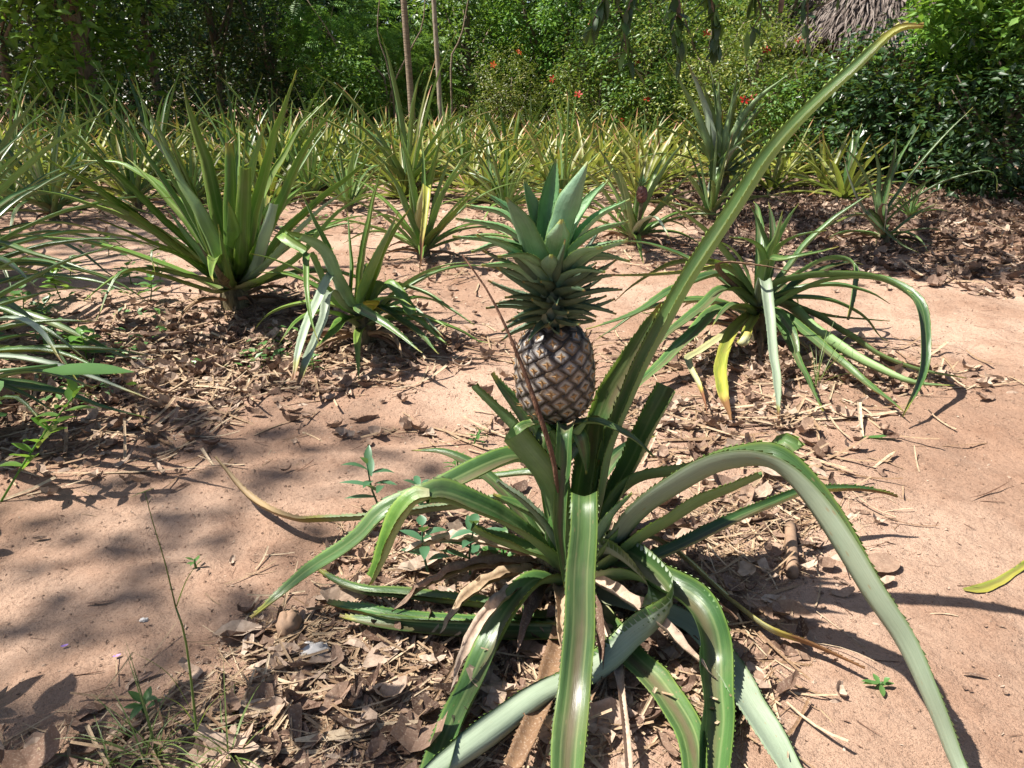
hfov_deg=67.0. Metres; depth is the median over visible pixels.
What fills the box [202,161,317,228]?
pineapple plant
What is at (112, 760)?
grass tuft
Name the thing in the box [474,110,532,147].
pineapple plant
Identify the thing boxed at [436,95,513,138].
pineapple plant
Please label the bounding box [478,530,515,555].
weed
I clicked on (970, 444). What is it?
dry leaf
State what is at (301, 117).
pineapple plant
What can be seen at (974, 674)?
dry leaf
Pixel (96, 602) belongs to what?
dry leaf
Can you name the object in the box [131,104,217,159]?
pineapple plant
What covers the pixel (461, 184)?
pineapple plant
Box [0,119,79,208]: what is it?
pineapple plant
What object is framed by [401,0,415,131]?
slim tree
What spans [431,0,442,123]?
slim tree
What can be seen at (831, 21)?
thatched hut
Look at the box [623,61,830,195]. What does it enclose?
pineapple plant
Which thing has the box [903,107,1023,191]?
pineapple plant
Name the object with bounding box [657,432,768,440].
dry leaf
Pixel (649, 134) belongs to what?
pineapple plant
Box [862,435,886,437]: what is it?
dry leaf
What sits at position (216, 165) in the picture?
pineapple plant
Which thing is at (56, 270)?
weed
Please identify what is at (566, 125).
pineapple plant
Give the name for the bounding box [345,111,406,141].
pineapple plant
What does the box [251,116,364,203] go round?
pineapple plant
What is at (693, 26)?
tree
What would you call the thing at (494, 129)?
pineapple plant
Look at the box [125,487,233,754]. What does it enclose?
grass stalk
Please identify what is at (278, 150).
pineapple plant
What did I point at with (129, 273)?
weed
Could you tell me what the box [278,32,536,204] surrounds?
pineapple plant
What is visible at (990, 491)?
dry leaf
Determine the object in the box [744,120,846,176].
pineapple plant
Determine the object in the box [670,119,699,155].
pineapple plant
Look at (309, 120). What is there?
pineapple plant
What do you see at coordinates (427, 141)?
pineapple plant
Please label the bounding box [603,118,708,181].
pineapple plant
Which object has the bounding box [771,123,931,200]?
pineapple plant
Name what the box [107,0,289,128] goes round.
tree
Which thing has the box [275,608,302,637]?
stone
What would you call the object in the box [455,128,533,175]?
pineapple plant
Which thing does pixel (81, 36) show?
tree
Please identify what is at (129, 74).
tree
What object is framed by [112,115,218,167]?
pineapple plant
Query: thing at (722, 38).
tree
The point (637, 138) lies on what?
pineapple plant
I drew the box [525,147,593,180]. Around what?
pineapple plant
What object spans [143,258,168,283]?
weed
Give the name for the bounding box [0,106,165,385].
pineapple plant
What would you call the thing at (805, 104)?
shrub
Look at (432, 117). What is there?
pineapple plant
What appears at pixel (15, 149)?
pineapple plant
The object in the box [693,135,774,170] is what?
pineapple plant
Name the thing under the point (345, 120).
pineapple plant
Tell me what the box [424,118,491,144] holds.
pineapple plant
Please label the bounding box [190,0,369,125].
tree
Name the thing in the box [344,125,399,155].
pineapple plant
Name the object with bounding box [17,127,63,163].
pineapple plant
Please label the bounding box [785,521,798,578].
rolled leaf
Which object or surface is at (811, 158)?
pineapple plant
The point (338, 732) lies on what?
dry leaf
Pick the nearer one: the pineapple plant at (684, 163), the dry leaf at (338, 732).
the dry leaf at (338, 732)
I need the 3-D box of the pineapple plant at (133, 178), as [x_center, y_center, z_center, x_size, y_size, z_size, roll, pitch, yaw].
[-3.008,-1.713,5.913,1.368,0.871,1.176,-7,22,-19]
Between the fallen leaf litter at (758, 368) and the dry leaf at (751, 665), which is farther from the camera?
the fallen leaf litter at (758, 368)
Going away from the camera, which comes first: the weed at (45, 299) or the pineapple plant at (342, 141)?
the weed at (45, 299)
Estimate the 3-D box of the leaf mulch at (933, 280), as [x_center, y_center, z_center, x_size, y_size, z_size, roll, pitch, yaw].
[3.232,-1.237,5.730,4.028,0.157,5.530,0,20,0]
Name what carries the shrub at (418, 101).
on the ground
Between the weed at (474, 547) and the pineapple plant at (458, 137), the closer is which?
the weed at (474, 547)
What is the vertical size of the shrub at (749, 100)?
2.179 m
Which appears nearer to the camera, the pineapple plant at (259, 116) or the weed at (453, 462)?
the weed at (453, 462)
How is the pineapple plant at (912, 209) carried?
on the ground
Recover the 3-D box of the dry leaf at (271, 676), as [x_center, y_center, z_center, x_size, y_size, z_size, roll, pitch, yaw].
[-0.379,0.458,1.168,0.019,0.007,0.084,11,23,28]
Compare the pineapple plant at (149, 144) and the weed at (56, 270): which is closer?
the weed at (56, 270)
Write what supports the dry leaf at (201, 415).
on the ground
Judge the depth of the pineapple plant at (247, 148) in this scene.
7.12 m
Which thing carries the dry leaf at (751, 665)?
on the ground
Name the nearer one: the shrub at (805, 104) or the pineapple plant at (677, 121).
the shrub at (805, 104)
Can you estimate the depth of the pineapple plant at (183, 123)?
11.36 m
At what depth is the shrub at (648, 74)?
10.97 m
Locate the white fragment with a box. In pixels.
[139,617,148,622]
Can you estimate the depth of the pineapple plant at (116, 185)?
6.82 m
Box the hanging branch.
[582,0,847,88]
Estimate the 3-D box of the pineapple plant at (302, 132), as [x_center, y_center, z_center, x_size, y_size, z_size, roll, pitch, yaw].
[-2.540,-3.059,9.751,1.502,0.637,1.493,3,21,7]
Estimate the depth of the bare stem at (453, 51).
13.48 m
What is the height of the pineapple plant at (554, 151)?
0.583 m
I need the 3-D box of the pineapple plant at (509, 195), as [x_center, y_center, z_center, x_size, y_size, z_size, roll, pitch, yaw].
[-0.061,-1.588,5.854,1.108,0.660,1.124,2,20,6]
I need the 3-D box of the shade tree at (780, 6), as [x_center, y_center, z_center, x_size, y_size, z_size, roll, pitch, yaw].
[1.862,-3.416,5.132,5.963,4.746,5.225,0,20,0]
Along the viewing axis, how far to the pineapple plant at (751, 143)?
9.72 m
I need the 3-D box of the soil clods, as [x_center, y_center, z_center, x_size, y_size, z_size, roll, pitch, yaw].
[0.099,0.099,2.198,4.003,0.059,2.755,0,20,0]
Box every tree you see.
[0,0,106,143]
[0,0,177,142]
[0,1,147,127]
[18,0,230,130]
[28,0,237,140]
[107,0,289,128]
[122,0,312,130]
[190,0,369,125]
[193,0,339,128]
[250,0,384,119]
[272,0,445,121]
[307,0,435,124]
[321,0,499,124]
[386,0,543,124]
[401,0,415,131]
[402,0,566,128]
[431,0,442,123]
[459,0,634,127]
[469,0,620,128]
[504,0,647,131]
[522,0,698,129]
[582,0,777,124]
[653,0,789,129]
[676,0,784,19]
[688,0,824,128]
[920,0,1020,174]
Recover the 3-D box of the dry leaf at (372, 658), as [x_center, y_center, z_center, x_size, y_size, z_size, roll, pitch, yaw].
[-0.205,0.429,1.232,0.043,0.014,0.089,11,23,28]
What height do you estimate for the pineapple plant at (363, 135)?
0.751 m
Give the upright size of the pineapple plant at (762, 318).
0.570 m
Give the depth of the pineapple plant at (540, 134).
11.93 m
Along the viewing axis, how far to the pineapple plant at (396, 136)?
9.67 m
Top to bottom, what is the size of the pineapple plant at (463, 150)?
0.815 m
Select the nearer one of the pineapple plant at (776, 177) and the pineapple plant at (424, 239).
the pineapple plant at (424, 239)
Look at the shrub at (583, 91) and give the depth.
11.54 m
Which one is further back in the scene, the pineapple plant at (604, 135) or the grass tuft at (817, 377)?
the pineapple plant at (604, 135)
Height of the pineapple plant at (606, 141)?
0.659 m
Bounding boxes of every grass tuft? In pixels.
[52,640,257,767]
[55,717,186,767]
[119,659,274,767]
[792,310,861,386]
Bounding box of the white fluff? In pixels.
[296,641,331,657]
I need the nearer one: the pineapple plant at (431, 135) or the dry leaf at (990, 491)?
the dry leaf at (990, 491)
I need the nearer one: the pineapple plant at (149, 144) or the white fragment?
the white fragment
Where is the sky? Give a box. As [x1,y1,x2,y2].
[1,0,778,97]
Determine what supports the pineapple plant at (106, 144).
on the ground
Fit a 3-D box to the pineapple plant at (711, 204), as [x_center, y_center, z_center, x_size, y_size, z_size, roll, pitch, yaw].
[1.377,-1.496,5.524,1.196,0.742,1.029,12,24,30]
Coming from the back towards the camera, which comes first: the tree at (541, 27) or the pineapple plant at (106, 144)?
the tree at (541, 27)
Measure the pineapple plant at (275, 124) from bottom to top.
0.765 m
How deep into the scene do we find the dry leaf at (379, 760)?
1.04 m
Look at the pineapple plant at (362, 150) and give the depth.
8.00 m
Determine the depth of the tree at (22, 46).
15.69 m
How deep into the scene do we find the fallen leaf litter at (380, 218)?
5.92 m
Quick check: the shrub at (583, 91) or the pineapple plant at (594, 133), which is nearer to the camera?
the pineapple plant at (594, 133)
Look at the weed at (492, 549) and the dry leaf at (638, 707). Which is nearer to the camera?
the dry leaf at (638, 707)
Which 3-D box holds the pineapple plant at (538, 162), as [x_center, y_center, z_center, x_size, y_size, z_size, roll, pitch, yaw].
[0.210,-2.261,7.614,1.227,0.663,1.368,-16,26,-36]
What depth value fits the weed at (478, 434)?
2.03 m
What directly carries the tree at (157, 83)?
on the ground
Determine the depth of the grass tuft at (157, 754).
1.05 m
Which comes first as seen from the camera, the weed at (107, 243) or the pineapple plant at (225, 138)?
the weed at (107, 243)
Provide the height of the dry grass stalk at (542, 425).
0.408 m
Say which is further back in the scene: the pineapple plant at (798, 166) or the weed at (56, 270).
the pineapple plant at (798, 166)
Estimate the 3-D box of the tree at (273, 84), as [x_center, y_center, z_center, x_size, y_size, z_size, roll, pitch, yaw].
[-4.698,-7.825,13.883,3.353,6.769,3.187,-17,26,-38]
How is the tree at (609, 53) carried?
on the ground
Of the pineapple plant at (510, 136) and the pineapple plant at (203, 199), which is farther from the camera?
the pineapple plant at (510, 136)
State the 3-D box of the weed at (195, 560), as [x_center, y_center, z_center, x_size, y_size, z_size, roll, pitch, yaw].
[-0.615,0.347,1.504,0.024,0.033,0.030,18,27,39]
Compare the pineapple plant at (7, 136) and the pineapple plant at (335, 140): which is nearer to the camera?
the pineapple plant at (7, 136)
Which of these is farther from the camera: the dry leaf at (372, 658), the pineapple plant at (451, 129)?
the pineapple plant at (451, 129)
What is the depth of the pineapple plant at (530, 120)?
12.79 m
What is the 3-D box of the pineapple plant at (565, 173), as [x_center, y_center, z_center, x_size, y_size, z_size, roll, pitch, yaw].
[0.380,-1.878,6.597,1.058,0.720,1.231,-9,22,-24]
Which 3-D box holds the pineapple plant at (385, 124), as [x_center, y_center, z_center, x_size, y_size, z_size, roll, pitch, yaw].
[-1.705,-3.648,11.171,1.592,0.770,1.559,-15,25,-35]
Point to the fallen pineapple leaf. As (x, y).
(997, 582)
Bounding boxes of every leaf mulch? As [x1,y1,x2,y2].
[633,176,1023,298]
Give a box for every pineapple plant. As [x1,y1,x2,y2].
[0,59,143,159]
[0,63,94,183]
[0,77,142,295]
[0,80,174,232]
[0,87,75,154]
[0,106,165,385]
[0,113,69,141]
[0,117,36,140]
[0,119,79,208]
[0,241,157,425]
[1,101,138,191]
[5,118,124,200]
[14,139,57,175]
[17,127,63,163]
[19,71,386,323]
[24,112,141,175]
[27,111,118,162]
[35,79,174,161]
[43,139,149,188]
[44,54,241,181]
[45,134,185,202]
[65,99,201,211]
[70,119,144,155]
[91,133,224,181]
[93,122,199,193]
[108,124,272,200]
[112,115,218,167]
[119,128,269,210]
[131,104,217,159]
[137,116,214,151]
[138,74,331,185]
[163,98,219,150]
[168,126,251,177]
[170,93,267,155]
[170,136,241,182]
[174,104,220,138]
[182,76,360,187]
[192,116,334,209]
[196,122,245,151]
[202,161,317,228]
[207,108,297,161]
[210,78,314,140]
[215,23,972,767]
[218,112,292,144]
[229,109,292,139]
[231,111,325,155]
[239,83,385,155]
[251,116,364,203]
[251,168,493,383]
[265,105,343,139]
[265,116,350,154]
[267,110,351,137]
[273,119,380,188]
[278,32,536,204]
[285,114,372,173]
[298,118,384,172]
[299,87,396,159]
[299,132,417,211]
[306,96,398,180]
[309,111,399,172]
[318,123,523,272]
[339,125,464,206]
[343,131,427,180]
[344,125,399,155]
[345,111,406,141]
[353,99,394,145]
[367,104,479,180]
[367,106,439,157]
[367,116,482,172]
[368,107,425,157]
[402,90,481,145]
[404,93,491,158]
[407,127,550,205]
[418,105,515,175]
[420,129,518,193]
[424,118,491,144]
[425,111,470,146]
[425,121,501,160]
[430,130,566,220]
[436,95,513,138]
[439,90,578,183]
[451,122,502,148]
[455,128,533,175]
[458,115,630,211]
[458,130,532,170]
[460,111,507,131]
[460,142,541,201]
[462,124,511,149]
[473,124,603,185]
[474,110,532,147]
[475,112,541,160]
[484,90,566,144]
[497,114,539,149]
[504,123,634,197]
[506,111,586,165]
[511,123,578,164]
[512,126,583,171]
[516,128,591,172]
[518,115,639,193]
[523,82,613,160]
[523,109,578,150]
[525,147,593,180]
[532,96,664,167]
[532,106,595,153]
[557,106,645,160]
[562,126,648,179]
[566,135,717,261]
[568,132,701,205]
[573,118,707,190]
[575,116,670,166]
[576,109,690,172]
[585,192,966,419]
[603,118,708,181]
[620,101,689,158]
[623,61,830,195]
[632,124,792,221]
[645,126,708,176]
[648,107,702,157]
[669,106,697,143]
[670,111,759,169]
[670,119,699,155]
[687,134,796,180]
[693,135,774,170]
[695,120,779,165]
[723,131,845,194]
[741,128,794,161]
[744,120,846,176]
[756,132,839,173]
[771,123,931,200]
[772,121,894,191]
[811,107,997,252]
[886,185,949,216]
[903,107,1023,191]
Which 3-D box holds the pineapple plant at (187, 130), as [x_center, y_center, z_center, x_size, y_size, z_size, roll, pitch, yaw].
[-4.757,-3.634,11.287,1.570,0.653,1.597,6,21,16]
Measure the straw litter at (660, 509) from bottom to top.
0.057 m
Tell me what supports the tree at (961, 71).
on the ground
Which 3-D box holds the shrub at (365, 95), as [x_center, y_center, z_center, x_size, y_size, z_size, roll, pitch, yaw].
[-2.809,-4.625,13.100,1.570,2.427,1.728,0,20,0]
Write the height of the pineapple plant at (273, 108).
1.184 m
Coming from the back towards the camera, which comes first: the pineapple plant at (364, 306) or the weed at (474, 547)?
the pineapple plant at (364, 306)
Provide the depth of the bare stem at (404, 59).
13.38 m
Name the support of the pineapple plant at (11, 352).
on the ground
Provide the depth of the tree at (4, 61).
10.59 m
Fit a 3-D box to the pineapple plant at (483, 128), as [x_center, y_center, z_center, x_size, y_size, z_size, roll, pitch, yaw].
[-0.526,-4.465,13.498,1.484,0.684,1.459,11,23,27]
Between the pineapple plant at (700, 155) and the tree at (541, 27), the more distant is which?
the tree at (541, 27)
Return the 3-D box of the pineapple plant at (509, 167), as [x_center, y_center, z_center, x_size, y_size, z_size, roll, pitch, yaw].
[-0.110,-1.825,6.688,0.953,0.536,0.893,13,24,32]
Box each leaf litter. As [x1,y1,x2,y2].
[0,148,1023,236]
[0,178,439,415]
[0,198,1017,497]
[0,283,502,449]
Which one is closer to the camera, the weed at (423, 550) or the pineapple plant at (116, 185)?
the weed at (423, 550)
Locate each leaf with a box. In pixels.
[0,362,133,391]
[33,536,47,538]
[40,464,217,473]
[87,600,114,603]
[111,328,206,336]
[167,406,214,430]
[240,668,282,702]
[294,720,417,741]
[359,355,410,371]
[362,634,402,667]
[367,751,423,763]
[438,641,457,680]
[628,698,661,721]
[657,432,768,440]
[689,422,845,424]
[746,661,766,688]
[770,429,891,461]
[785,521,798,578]
[793,409,907,419]
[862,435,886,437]
[868,553,900,571]
[938,380,1020,387]
[946,438,1023,445]
[962,672,986,676]
[963,561,1023,592]
[970,482,1007,497]
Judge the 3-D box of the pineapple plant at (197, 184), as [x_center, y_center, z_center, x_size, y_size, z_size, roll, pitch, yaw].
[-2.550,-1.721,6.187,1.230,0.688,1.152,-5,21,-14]
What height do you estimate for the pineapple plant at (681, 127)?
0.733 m
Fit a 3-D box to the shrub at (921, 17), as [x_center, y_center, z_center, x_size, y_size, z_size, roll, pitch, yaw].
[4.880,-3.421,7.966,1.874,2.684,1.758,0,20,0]
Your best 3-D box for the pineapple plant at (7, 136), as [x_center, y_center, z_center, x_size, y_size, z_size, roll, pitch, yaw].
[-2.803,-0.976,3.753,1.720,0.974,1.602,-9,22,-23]
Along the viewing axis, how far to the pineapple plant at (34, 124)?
9.66 m
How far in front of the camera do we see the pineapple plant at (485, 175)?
6.62 m
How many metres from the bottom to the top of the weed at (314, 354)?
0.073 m
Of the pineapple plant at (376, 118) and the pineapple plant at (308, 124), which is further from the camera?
the pineapple plant at (376, 118)
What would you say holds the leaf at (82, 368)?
on the ground
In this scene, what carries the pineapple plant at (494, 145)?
on the ground
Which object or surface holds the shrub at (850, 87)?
on the ground
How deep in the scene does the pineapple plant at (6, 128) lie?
8.53 m
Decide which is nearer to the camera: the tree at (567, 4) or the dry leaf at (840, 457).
the dry leaf at (840, 457)
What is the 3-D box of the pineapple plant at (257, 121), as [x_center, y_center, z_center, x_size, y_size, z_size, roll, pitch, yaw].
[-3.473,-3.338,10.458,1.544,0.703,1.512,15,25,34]
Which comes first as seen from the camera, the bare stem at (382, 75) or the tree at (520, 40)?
the bare stem at (382, 75)
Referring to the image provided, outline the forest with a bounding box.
[2,0,782,126]
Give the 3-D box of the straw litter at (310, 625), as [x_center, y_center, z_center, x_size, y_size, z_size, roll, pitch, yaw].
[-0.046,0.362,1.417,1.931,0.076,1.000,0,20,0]
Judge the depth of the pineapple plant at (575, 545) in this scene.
1.19 m
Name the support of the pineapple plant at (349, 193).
on the ground
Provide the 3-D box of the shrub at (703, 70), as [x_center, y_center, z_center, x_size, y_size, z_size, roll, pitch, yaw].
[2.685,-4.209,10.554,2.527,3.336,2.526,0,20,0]
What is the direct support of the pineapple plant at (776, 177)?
on the ground
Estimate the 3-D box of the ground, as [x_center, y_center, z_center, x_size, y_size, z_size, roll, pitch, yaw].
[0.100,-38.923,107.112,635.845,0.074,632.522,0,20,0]
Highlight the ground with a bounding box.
[0,98,1023,767]
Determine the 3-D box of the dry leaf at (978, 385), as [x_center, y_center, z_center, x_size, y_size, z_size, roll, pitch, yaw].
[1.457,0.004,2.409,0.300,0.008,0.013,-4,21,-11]
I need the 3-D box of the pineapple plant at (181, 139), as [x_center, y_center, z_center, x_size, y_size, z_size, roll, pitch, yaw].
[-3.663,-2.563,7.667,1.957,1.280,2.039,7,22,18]
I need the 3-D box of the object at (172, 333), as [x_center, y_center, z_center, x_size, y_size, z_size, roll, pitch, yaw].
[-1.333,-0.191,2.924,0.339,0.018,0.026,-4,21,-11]
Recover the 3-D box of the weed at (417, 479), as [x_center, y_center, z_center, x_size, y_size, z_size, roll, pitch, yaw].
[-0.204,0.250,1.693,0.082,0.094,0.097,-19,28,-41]
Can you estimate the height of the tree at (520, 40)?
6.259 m
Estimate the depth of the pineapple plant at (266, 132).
11.07 m
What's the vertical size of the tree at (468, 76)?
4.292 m
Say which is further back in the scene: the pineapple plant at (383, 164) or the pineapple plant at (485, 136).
the pineapple plant at (485, 136)
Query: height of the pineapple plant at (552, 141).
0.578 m
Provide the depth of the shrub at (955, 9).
6.98 m
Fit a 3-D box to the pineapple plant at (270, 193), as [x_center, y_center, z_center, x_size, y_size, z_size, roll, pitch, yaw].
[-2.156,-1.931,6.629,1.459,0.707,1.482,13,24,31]
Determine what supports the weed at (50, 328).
on the ground
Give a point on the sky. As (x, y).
(423, 0)
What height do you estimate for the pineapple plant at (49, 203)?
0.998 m
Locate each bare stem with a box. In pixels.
[301,19,387,122]
[307,0,358,111]
[377,0,395,116]
[389,0,424,119]
[450,0,468,123]
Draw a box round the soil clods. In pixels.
[0,295,1023,767]
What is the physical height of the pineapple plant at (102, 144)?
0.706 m
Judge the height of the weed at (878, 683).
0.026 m
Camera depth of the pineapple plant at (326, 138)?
7.36 m
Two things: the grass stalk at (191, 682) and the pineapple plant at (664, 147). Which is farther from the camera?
the pineapple plant at (664, 147)
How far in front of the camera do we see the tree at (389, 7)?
16.89 m
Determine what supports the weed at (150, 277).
on the ground
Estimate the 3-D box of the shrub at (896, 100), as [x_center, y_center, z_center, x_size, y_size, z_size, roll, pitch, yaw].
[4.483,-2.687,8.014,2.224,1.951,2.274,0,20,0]
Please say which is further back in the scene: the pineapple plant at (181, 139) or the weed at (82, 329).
the pineapple plant at (181, 139)
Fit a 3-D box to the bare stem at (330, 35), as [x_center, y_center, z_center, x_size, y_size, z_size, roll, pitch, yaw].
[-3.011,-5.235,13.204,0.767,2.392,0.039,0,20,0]
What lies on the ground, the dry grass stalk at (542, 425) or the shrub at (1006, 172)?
the shrub at (1006, 172)
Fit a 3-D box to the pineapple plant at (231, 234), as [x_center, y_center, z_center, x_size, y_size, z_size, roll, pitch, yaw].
[-1.215,-0.732,3.117,1.529,0.981,1.457,0,20,0]
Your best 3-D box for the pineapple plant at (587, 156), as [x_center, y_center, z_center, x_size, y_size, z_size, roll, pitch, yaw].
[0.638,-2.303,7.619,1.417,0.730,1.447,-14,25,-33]
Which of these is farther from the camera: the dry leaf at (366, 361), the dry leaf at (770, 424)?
the dry leaf at (366, 361)
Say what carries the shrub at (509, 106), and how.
on the ground
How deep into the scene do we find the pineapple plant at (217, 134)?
11.08 m
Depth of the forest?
22.16 m
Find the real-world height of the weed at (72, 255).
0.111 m
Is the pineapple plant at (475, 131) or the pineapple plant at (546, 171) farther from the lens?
the pineapple plant at (475, 131)
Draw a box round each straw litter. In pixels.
[0,471,957,767]
[2,249,1023,767]
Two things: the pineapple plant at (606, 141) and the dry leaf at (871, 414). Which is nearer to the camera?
the dry leaf at (871, 414)
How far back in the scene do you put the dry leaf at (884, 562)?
1.47 m
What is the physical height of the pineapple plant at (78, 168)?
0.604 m
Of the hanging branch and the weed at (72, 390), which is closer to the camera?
the weed at (72, 390)
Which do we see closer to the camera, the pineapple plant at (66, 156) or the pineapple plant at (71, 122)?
the pineapple plant at (66, 156)
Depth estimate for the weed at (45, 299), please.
3.12 m
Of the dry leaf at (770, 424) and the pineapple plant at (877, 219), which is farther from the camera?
the pineapple plant at (877, 219)
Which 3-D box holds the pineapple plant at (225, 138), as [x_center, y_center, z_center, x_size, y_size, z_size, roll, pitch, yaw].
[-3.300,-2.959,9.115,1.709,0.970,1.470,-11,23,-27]
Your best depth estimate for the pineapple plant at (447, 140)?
9.63 m
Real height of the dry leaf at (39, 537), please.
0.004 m
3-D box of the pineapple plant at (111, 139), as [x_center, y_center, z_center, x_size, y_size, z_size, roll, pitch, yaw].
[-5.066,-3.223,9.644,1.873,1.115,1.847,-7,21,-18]
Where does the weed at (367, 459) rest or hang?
on the ground
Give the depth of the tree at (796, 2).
12.87 m
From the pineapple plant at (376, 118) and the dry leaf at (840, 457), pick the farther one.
the pineapple plant at (376, 118)
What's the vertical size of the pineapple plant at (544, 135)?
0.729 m
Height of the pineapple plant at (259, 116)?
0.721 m
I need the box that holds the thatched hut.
[756,0,966,152]
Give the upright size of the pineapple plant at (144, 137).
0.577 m
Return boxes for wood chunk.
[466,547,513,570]
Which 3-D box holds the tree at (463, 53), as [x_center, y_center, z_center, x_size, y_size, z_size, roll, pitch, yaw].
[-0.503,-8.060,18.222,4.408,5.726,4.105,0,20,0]
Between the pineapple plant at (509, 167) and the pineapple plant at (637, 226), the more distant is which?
the pineapple plant at (509, 167)
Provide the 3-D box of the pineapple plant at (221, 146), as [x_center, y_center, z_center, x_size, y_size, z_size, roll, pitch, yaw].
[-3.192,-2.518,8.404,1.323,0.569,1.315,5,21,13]
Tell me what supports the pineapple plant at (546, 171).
on the ground
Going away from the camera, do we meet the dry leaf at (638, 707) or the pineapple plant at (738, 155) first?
the dry leaf at (638, 707)
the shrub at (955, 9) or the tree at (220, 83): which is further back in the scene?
the tree at (220, 83)
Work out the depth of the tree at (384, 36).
13.90 m
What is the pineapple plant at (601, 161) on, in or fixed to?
on the ground
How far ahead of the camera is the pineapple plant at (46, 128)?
10.44 m
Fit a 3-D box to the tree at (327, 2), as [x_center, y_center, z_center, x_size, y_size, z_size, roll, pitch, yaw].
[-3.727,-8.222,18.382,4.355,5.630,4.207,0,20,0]
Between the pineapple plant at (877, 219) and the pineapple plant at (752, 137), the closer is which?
the pineapple plant at (877, 219)
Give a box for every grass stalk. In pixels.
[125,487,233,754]
[462,254,558,490]
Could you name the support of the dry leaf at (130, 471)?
on the ground
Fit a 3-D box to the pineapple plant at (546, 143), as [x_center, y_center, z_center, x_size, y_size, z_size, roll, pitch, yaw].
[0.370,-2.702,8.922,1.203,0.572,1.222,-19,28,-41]
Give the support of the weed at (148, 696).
on the ground
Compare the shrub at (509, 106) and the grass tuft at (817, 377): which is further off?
the shrub at (509, 106)
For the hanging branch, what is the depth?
3.88 m
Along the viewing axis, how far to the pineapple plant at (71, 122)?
9.60 m
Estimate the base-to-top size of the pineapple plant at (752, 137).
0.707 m
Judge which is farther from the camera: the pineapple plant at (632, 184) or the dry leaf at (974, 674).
the pineapple plant at (632, 184)
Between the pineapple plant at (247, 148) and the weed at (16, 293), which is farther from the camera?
the pineapple plant at (247, 148)
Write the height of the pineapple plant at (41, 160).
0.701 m
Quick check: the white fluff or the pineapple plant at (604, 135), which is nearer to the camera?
the white fluff
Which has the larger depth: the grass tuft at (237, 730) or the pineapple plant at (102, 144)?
the pineapple plant at (102, 144)
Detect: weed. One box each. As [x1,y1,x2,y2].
[0,379,95,501]
[7,284,31,306]
[31,295,59,316]
[41,267,76,298]
[43,317,68,344]
[60,254,81,273]
[62,325,105,359]
[100,236,115,255]
[116,261,143,283]
[124,686,162,718]
[137,273,162,299]
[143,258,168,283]
[185,555,199,567]
[308,353,324,369]
[340,445,397,503]
[396,475,429,505]
[400,515,449,575]
[439,514,502,574]
[443,451,465,467]
[468,426,489,443]
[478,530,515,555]
[861,673,893,695]
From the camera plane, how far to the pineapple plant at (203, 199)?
6.64 m
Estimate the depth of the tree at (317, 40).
13.33 m
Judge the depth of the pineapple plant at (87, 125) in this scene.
9.56 m
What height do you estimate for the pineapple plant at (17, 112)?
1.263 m
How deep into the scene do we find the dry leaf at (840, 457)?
1.89 m
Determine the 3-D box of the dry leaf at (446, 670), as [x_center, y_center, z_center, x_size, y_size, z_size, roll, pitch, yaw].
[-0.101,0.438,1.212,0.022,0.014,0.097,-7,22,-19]
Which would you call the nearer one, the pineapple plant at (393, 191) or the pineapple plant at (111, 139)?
the pineapple plant at (393, 191)
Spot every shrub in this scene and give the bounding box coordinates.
[298,33,392,141]
[372,18,471,134]
[459,29,556,137]
[542,21,660,146]
[557,0,739,149]
[618,0,802,161]
[671,1,835,160]
[736,38,910,174]
[785,5,968,180]
[823,34,1023,187]
[873,13,1023,202]
[888,0,1023,151]
[897,0,1023,189]
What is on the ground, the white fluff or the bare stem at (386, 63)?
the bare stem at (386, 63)
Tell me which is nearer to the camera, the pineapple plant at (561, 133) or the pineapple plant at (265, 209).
the pineapple plant at (265, 209)
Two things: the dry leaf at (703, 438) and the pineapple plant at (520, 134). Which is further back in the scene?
the pineapple plant at (520, 134)

